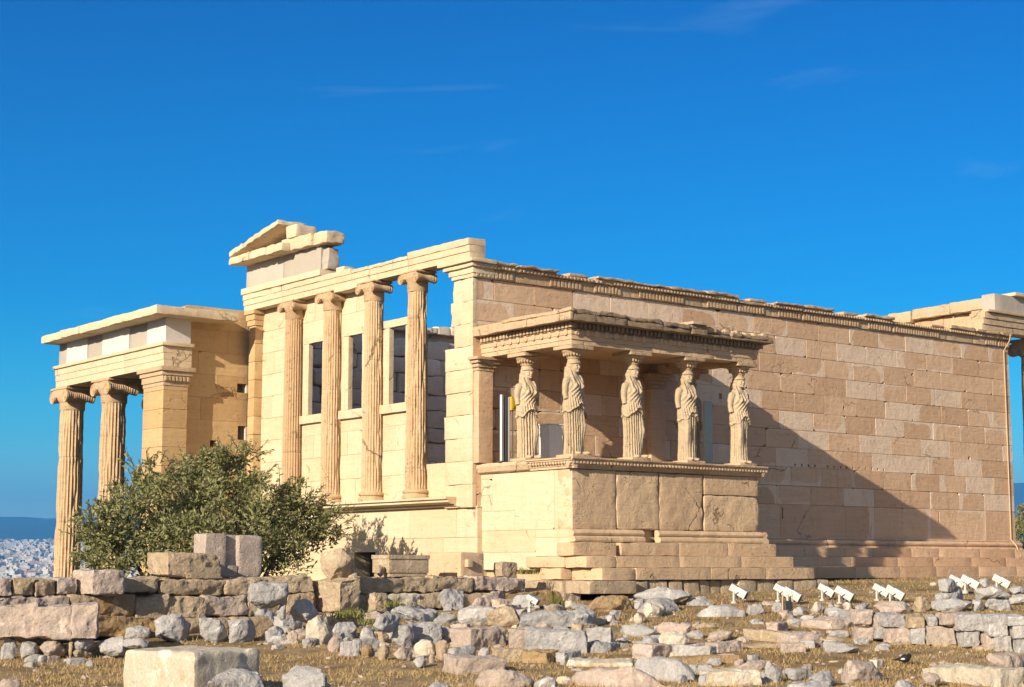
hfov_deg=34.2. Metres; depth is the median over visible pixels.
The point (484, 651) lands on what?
boulder
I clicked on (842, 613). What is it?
boulder
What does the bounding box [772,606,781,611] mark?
boulder
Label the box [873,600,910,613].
boulder
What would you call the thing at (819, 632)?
boulder
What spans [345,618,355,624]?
boulder
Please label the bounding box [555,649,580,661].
boulder
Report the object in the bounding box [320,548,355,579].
boulder
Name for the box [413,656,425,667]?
boulder
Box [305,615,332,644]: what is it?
boulder
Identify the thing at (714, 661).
boulder
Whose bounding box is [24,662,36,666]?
boulder
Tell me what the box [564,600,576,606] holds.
boulder
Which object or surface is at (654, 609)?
boulder
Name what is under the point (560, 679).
boulder
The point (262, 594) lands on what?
boulder
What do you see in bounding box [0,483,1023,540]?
terrain
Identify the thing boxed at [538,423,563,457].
equipment box
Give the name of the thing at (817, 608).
boulder
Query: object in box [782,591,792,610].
ballast box
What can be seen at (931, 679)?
boulder
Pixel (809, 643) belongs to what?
boulder
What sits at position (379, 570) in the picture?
boulder
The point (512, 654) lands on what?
boulder
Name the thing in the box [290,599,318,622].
boulder
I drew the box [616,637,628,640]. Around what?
boulder
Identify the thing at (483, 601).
boulder
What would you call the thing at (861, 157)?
sky
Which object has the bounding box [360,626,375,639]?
boulder
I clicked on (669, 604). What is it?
boulder
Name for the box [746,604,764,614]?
boulder
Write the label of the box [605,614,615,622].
boulder
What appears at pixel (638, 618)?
boulder
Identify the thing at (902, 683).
boulder
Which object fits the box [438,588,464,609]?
boulder
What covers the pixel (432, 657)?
boulder
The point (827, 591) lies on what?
floodlight
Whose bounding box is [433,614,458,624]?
boulder
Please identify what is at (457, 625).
boulder
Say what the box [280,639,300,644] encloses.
boulder
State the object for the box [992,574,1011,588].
floodlight
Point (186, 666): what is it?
stone block
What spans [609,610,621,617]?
boulder
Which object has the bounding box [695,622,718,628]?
boulder
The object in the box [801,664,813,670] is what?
boulder
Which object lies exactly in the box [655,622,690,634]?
boulder
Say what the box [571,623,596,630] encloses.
boulder
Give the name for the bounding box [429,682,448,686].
boulder
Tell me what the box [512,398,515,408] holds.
door
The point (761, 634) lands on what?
boulder
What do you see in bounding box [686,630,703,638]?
boulder
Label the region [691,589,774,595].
weed
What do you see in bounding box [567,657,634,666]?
stone block
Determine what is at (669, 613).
boulder
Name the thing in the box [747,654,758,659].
boulder
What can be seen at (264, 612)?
boulder
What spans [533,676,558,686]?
boulder
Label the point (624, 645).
boulder
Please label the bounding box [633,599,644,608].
boulder
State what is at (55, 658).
boulder
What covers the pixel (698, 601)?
boulder
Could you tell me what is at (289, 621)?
boulder
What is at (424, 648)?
boulder
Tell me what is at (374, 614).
boulder
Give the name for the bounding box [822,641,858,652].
boulder
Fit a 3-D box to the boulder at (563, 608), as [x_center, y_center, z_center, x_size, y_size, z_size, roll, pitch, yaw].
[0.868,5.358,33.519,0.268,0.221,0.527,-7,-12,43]
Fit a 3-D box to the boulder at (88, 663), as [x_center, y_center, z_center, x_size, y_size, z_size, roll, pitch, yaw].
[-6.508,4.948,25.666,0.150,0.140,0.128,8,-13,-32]
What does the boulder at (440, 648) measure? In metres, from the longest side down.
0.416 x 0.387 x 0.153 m
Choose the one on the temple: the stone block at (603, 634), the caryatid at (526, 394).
the caryatid at (526, 394)
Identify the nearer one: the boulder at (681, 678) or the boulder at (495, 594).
the boulder at (681, 678)
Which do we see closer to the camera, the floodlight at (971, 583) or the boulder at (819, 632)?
the boulder at (819, 632)
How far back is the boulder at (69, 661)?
25.85 m
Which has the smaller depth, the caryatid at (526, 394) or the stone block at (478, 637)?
the stone block at (478, 637)
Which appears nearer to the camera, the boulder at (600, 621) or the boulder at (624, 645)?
the boulder at (624, 645)
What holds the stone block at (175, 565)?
on the terrace wall at (145, 601)
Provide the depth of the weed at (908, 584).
40.76 m
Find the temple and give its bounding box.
[41,219,1023,599]
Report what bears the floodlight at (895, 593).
on the ground at (587, 599)
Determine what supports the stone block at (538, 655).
on the ground at (587, 599)
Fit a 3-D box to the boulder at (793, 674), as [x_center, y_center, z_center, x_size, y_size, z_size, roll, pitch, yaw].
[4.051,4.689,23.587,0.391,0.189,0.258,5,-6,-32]
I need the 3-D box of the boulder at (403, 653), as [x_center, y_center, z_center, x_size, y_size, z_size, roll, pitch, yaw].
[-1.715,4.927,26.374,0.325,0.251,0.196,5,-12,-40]
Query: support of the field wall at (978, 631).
on the ground at (587, 599)
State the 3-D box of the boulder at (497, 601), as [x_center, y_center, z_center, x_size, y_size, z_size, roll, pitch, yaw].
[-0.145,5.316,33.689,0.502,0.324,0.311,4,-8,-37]
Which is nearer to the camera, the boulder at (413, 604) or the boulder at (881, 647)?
the boulder at (881, 647)
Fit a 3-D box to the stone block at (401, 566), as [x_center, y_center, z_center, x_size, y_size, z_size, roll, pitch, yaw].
[-2.262,4.525,33.817,1.015,0.451,0.632,6,-10,-38]
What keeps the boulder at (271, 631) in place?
on the ground at (587, 599)
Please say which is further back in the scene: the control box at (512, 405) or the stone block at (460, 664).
the control box at (512, 405)
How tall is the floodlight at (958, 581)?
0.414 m
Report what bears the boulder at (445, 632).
on the ground at (587, 599)
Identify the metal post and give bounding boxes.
[497,395,509,461]
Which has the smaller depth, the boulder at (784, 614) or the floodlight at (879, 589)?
the boulder at (784, 614)
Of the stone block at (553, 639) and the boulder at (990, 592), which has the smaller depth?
the stone block at (553, 639)
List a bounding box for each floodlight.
[526,594,540,611]
[729,583,749,602]
[773,583,785,601]
[783,586,803,601]
[818,583,835,600]
[834,585,855,603]
[872,583,888,600]
[885,584,905,601]
[949,574,963,587]
[960,574,979,592]
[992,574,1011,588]
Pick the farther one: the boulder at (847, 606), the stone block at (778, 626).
the boulder at (847, 606)
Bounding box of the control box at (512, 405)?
[510,397,515,458]
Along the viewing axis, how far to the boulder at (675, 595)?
34.37 m
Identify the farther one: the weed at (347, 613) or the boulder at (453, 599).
the boulder at (453, 599)
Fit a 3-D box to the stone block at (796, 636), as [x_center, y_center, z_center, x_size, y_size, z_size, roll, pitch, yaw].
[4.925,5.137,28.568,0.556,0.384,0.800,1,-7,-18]
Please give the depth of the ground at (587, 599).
27.24 m
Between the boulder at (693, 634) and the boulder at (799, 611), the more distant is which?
the boulder at (799, 611)
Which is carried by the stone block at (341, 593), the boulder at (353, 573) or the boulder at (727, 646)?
the boulder at (353, 573)
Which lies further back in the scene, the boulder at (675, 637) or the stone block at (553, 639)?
the boulder at (675, 637)
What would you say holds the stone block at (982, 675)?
on the ground at (587, 599)
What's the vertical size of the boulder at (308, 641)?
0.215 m
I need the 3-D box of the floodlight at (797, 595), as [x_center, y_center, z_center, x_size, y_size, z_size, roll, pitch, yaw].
[5.844,5.256,34.614,0.399,0.413,0.327,-3,-8,20]
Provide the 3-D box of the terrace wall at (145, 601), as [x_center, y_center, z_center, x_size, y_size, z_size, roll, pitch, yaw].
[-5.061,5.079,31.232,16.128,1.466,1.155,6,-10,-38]
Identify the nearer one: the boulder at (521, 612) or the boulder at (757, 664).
the boulder at (757, 664)
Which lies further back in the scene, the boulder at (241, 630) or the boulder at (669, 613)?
the boulder at (669, 613)
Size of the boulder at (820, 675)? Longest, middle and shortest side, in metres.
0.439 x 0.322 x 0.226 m
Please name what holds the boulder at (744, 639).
on the ground at (587, 599)
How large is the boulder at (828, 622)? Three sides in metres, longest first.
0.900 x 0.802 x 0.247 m
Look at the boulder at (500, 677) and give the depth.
22.65 m
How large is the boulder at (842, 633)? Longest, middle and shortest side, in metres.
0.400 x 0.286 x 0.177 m
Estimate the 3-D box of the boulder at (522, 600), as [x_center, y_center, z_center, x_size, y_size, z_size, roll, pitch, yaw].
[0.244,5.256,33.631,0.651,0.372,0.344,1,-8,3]
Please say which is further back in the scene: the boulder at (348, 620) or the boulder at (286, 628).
the boulder at (348, 620)
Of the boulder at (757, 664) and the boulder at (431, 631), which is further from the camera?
the boulder at (431, 631)
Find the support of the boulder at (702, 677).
on the ground at (587, 599)
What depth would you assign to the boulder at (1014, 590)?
37.03 m
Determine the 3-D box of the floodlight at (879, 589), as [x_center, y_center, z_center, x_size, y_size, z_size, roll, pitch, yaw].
[7.910,5.329,35.614,0.378,0.410,0.310,-3,-8,20]
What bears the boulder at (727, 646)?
on the ground at (587, 599)
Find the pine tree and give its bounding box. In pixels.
[1015,503,1023,540]
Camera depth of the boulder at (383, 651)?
26.26 m
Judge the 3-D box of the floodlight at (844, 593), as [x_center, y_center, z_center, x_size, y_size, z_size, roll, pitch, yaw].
[6.964,5.267,34.814,0.418,0.421,0.341,-3,-8,20]
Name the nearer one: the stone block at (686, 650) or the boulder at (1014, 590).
the stone block at (686, 650)
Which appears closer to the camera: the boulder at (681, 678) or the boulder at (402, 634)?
the boulder at (681, 678)
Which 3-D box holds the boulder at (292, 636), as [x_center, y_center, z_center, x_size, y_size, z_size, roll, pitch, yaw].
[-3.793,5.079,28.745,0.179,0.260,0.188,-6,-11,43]
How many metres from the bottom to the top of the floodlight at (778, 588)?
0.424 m
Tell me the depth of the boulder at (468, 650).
26.45 m
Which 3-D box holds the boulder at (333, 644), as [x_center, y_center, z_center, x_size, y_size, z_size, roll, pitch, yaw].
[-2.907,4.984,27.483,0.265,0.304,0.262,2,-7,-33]
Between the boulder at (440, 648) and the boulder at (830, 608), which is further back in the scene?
the boulder at (830, 608)
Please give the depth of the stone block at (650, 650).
26.58 m
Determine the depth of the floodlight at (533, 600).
30.97 m
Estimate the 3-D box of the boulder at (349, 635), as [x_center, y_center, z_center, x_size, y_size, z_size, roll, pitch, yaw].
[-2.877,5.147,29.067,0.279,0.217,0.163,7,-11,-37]
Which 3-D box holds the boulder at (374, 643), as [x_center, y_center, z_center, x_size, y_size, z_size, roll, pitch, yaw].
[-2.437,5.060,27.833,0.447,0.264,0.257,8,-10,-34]
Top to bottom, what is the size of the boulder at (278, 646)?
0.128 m
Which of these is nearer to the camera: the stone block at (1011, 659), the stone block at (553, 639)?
the stone block at (1011, 659)
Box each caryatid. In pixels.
[508,352,546,461]
[553,344,593,456]
[612,350,651,459]
[667,357,705,462]
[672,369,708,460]
[719,362,756,465]
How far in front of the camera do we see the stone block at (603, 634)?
28.26 m
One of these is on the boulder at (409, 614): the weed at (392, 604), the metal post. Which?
the weed at (392, 604)
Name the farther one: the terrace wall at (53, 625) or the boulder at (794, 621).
the boulder at (794, 621)
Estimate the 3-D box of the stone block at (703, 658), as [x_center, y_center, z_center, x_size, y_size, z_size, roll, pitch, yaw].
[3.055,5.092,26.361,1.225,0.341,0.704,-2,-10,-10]
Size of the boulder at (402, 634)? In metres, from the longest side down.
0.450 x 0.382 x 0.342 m
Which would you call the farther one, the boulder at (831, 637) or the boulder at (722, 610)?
the boulder at (722, 610)
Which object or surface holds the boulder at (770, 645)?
on the ground at (587, 599)
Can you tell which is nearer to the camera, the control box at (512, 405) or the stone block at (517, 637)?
the stone block at (517, 637)
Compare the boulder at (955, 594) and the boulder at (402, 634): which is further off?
the boulder at (955, 594)
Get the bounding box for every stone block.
[72,569,124,596]
[123,645,259,686]
[147,551,219,578]
[184,556,220,578]
[193,534,261,576]
[316,577,360,612]
[365,592,386,612]
[371,555,429,577]
[428,552,483,576]
[442,653,506,674]
[449,626,505,649]
[493,561,516,577]
[508,628,526,649]
[525,627,587,653]
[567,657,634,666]
[586,627,612,643]
[632,643,674,658]
[668,654,741,663]
[672,644,716,655]
[699,668,761,685]
[766,621,788,630]
[778,631,822,646]
[922,662,1023,686]
[986,652,1023,667]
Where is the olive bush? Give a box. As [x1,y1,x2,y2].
[58,431,360,578]
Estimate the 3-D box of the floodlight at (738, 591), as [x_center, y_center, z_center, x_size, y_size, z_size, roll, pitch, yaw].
[4.778,5.271,35.016,0.404,0.443,0.331,-3,-8,20]
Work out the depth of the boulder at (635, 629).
29.56 m
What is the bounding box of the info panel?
[703,401,712,463]
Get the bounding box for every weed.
[322,606,369,617]
[349,616,375,624]
[376,598,409,606]
[509,566,538,573]
[543,591,571,605]
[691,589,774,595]
[882,582,928,586]
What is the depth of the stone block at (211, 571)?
30.70 m
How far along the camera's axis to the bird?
25.72 m
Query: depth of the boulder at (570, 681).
23.15 m
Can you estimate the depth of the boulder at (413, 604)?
32.99 m
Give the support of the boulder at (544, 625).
on the ground at (587, 599)
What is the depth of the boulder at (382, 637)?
28.58 m
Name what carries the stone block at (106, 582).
on the terrace wall at (145, 601)
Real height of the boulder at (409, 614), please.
0.408 m
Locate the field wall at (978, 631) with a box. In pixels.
[850,609,1023,652]
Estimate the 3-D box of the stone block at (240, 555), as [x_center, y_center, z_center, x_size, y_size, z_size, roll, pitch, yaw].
[-5.495,4.112,32.207,1.263,0.839,0.538,6,-10,-38]
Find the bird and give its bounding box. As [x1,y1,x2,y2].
[894,653,911,664]
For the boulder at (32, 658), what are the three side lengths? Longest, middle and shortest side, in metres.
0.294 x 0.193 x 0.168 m
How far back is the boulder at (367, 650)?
26.72 m
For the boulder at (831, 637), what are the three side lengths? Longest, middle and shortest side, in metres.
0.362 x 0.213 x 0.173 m
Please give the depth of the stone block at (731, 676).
22.82 m
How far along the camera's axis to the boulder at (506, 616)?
30.86 m
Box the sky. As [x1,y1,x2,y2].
[0,0,1023,518]
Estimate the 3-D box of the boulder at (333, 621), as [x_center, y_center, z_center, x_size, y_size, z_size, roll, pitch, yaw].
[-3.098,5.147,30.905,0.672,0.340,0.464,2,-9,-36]
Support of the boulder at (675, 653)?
on the ground at (587, 599)
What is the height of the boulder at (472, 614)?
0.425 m
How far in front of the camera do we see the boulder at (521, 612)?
32.09 m
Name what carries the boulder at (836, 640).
on the ground at (587, 599)
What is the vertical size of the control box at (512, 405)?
1.564 m
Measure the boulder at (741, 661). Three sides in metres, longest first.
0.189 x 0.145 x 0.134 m
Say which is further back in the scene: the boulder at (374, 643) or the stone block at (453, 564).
the stone block at (453, 564)
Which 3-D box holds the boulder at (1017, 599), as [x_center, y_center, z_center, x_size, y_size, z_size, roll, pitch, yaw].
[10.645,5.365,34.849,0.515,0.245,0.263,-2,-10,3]
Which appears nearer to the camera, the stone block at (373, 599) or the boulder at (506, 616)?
the boulder at (506, 616)
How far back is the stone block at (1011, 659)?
25.34 m
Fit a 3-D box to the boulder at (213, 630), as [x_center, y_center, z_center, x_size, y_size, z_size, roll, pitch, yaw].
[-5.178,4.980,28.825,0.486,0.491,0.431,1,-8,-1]
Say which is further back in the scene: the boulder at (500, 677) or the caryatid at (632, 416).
the caryatid at (632, 416)
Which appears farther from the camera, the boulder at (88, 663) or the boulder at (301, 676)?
the boulder at (88, 663)
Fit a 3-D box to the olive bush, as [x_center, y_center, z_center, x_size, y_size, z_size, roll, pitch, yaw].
[-6.809,4.912,37.118,6.633,6.174,4.676,6,-10,-38]
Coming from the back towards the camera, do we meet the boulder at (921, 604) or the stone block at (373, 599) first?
the boulder at (921, 604)
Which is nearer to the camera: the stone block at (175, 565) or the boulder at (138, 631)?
the boulder at (138, 631)
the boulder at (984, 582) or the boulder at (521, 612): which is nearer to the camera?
the boulder at (521, 612)
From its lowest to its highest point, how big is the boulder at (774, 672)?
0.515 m
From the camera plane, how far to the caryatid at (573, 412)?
37.06 m
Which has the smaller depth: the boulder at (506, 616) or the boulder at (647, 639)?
the boulder at (647, 639)
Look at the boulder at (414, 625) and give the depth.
29.43 m
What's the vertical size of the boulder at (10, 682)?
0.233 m
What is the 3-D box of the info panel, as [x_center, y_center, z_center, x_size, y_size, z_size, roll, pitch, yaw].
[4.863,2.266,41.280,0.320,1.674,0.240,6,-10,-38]
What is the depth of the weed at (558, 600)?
33.95 m
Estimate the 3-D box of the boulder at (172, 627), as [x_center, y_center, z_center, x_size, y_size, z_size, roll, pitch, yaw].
[-5.886,4.970,28.959,0.682,0.549,0.426,6,-12,-42]
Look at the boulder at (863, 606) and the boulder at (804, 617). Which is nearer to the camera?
the boulder at (804, 617)
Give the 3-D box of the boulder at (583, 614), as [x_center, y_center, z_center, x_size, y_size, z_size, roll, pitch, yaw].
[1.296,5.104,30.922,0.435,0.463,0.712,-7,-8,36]
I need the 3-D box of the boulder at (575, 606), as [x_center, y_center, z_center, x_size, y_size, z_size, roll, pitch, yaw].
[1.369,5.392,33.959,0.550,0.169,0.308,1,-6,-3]
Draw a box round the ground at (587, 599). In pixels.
[0,576,1023,686]
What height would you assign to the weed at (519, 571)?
0.185 m
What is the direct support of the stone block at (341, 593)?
on the terrace wall at (145, 601)
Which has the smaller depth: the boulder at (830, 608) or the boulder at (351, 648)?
the boulder at (351, 648)
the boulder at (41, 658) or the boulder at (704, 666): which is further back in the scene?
the boulder at (41, 658)
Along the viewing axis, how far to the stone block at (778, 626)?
30.18 m
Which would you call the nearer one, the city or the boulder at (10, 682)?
the boulder at (10, 682)
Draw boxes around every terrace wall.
[0,575,580,646]
[0,601,148,660]
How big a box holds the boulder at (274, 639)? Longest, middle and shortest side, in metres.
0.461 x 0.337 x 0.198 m
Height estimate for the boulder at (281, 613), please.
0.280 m
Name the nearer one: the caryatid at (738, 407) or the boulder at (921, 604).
the boulder at (921, 604)
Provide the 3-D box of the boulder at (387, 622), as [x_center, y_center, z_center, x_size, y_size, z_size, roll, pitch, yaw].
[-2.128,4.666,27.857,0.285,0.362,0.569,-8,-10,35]
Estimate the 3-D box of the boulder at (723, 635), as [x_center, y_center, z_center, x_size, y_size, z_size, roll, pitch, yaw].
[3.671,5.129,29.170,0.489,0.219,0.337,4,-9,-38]
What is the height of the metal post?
1.555 m
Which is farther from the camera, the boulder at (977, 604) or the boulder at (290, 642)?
the boulder at (977, 604)
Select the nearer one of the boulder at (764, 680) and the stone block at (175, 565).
the boulder at (764, 680)
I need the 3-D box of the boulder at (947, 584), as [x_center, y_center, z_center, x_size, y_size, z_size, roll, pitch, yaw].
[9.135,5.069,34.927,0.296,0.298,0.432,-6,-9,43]
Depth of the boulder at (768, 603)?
34.49 m
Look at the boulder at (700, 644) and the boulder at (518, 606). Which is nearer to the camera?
the boulder at (700, 644)
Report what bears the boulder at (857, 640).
on the ground at (587, 599)
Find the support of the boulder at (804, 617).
on the ground at (587, 599)
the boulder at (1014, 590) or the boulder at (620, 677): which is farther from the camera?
the boulder at (1014, 590)
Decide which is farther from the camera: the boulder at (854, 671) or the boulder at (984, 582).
the boulder at (984, 582)
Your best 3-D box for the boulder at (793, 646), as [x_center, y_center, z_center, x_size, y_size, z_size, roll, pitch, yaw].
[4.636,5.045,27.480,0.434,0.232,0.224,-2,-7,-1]
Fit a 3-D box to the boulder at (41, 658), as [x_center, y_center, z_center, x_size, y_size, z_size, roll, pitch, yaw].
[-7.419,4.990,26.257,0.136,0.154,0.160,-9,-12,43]
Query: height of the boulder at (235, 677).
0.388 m
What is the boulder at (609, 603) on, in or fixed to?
on the ground at (587, 599)
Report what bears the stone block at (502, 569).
on the terrace wall at (145, 601)
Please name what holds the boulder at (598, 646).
on the ground at (587, 599)
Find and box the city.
[0,538,138,577]
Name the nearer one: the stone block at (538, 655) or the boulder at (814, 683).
the boulder at (814, 683)
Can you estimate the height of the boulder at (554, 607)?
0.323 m
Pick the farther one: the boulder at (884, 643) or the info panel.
the info panel
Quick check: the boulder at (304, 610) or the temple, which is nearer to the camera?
the boulder at (304, 610)
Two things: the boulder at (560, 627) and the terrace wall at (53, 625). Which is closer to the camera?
the terrace wall at (53, 625)
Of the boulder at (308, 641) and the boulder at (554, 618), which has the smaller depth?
the boulder at (308, 641)
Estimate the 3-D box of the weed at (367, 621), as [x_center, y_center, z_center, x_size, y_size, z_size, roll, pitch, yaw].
[-2.572,5.003,30.175,0.467,0.174,0.875,-4,-9,30]
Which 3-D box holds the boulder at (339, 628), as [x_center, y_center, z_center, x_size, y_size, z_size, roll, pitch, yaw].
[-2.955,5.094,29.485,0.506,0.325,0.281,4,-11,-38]
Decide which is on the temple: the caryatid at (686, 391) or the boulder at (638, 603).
the caryatid at (686, 391)
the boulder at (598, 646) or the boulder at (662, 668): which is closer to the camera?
the boulder at (662, 668)
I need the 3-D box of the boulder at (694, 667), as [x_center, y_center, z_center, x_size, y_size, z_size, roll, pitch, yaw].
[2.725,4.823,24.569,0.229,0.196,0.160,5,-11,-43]
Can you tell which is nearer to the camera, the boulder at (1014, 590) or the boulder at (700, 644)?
the boulder at (700, 644)
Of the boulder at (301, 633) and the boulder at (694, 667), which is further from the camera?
the boulder at (301, 633)
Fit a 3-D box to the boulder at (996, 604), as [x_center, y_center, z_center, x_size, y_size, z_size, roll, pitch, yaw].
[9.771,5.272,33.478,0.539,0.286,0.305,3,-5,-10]
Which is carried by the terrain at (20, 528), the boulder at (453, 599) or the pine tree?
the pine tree
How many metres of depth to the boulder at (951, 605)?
33.13 m
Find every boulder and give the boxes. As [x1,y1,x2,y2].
[0,679,20,686]
[24,654,39,662]
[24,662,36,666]
[38,655,46,662]
[44,655,60,662]
[66,657,85,664]
[85,660,94,665]
[124,625,150,638]
[154,613,190,641]
[199,616,226,642]
[207,668,263,686]
[227,617,255,642]
[238,608,276,623]
[247,581,288,608]
[261,626,284,640]
[267,635,286,643]
[271,645,284,648]
[274,616,303,629]
[277,605,285,620]
[280,626,291,632]
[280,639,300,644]
[282,665,329,686]
[286,630,297,641]
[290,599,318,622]
[295,629,305,638]
[302,637,317,646]
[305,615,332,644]
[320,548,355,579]
[325,611,364,626]
[327,636,343,651]
[332,622,356,636]
[339,641,359,655]
[340,632,354,638]
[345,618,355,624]
[348,567,356,577]
[353,638,379,648]
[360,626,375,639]
[361,644,373,657]
[364,611,381,618]
[373,611,399,632]
[375,565,383,576]
[377,631,388,642]
[377,643,389,660]
[391,605,437,623]
[392,624,412,647]
[393,647,412,660]
[398,601,421,608]
[407,623,417,636]
[413,622,441,644]
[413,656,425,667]
[414,639,434,657]
[429,653,434,662]
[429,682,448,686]
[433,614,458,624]
[435,640,446,659]
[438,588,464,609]
[441,626,448,641]
[448,645,475,654]
[452,623,470,627]
[458,605,495,625]
[472,596,492,606]
[475,668,534,686]
[478,647,489,655]
[481,590,503,598]
[486,606,519,626]
[491,598,513,606]
[491,647,523,661]
[496,604,520,609]
[512,594,539,610]
[516,609,531,618]
[518,610,574,628]
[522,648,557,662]
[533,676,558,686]
[535,623,551,628]
[544,604,564,610]
[544,605,561,610]
[554,626,569,629]
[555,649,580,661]
[556,676,570,683]
[563,680,573,684]
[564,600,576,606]
[566,604,587,608]
[571,606,596,623]
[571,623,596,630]
[571,667,664,686]
[585,595,632,611]
[587,641,616,652]
[596,618,605,624]
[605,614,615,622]
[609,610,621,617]
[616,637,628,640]
[619,643,628,647]
[620,623,657,636]
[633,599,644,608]
[634,586,692,602]
[634,613,642,623]
[635,656,694,681]
[637,597,679,612]
[641,636,658,642]
[643,601,665,616]
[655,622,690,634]
[658,631,688,644]
[663,611,675,614]
[669,652,680,656]
[677,674,686,683]
[683,596,713,605]
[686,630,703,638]
[689,663,703,673]
[690,643,704,645]
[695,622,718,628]
[697,604,745,616]
[697,664,711,673]
[698,674,706,685]
[705,640,742,652]
[706,657,721,665]
[708,630,732,640]
[734,659,743,665]
[736,636,749,642]
[738,660,764,669]
[743,628,792,642]
[744,642,779,647]
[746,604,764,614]
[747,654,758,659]
[762,601,776,604]
[762,678,771,683]
[764,660,782,682]
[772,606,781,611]
[779,610,794,619]
[780,642,805,652]
[785,668,811,680]
[787,680,831,686]
[789,618,802,626]
[793,606,806,615]
[800,615,815,619]
[800,640,815,647]
[801,616,855,628]
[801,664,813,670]
[807,670,833,683]
[810,602,824,613]
[811,630,824,635]
[822,639,843,641]
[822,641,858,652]
[824,606,844,614]
[826,635,844,640]
[827,610,850,617]
[829,630,849,637]
[841,659,884,683]
[843,602,852,609]
[853,637,869,643]
[855,603,869,608]
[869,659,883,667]
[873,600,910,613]
[875,645,889,649]
[876,642,890,647]
[895,680,915,686]
[911,596,930,611]
[922,672,939,685]
[930,598,971,611]
[935,587,962,599]
[938,578,956,591]
[972,599,982,610]
[974,585,1009,600]
[979,578,989,587]
[984,598,1010,610]
[1009,586,1023,594]
[1009,594,1023,604]
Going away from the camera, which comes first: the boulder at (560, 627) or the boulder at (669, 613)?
the boulder at (560, 627)

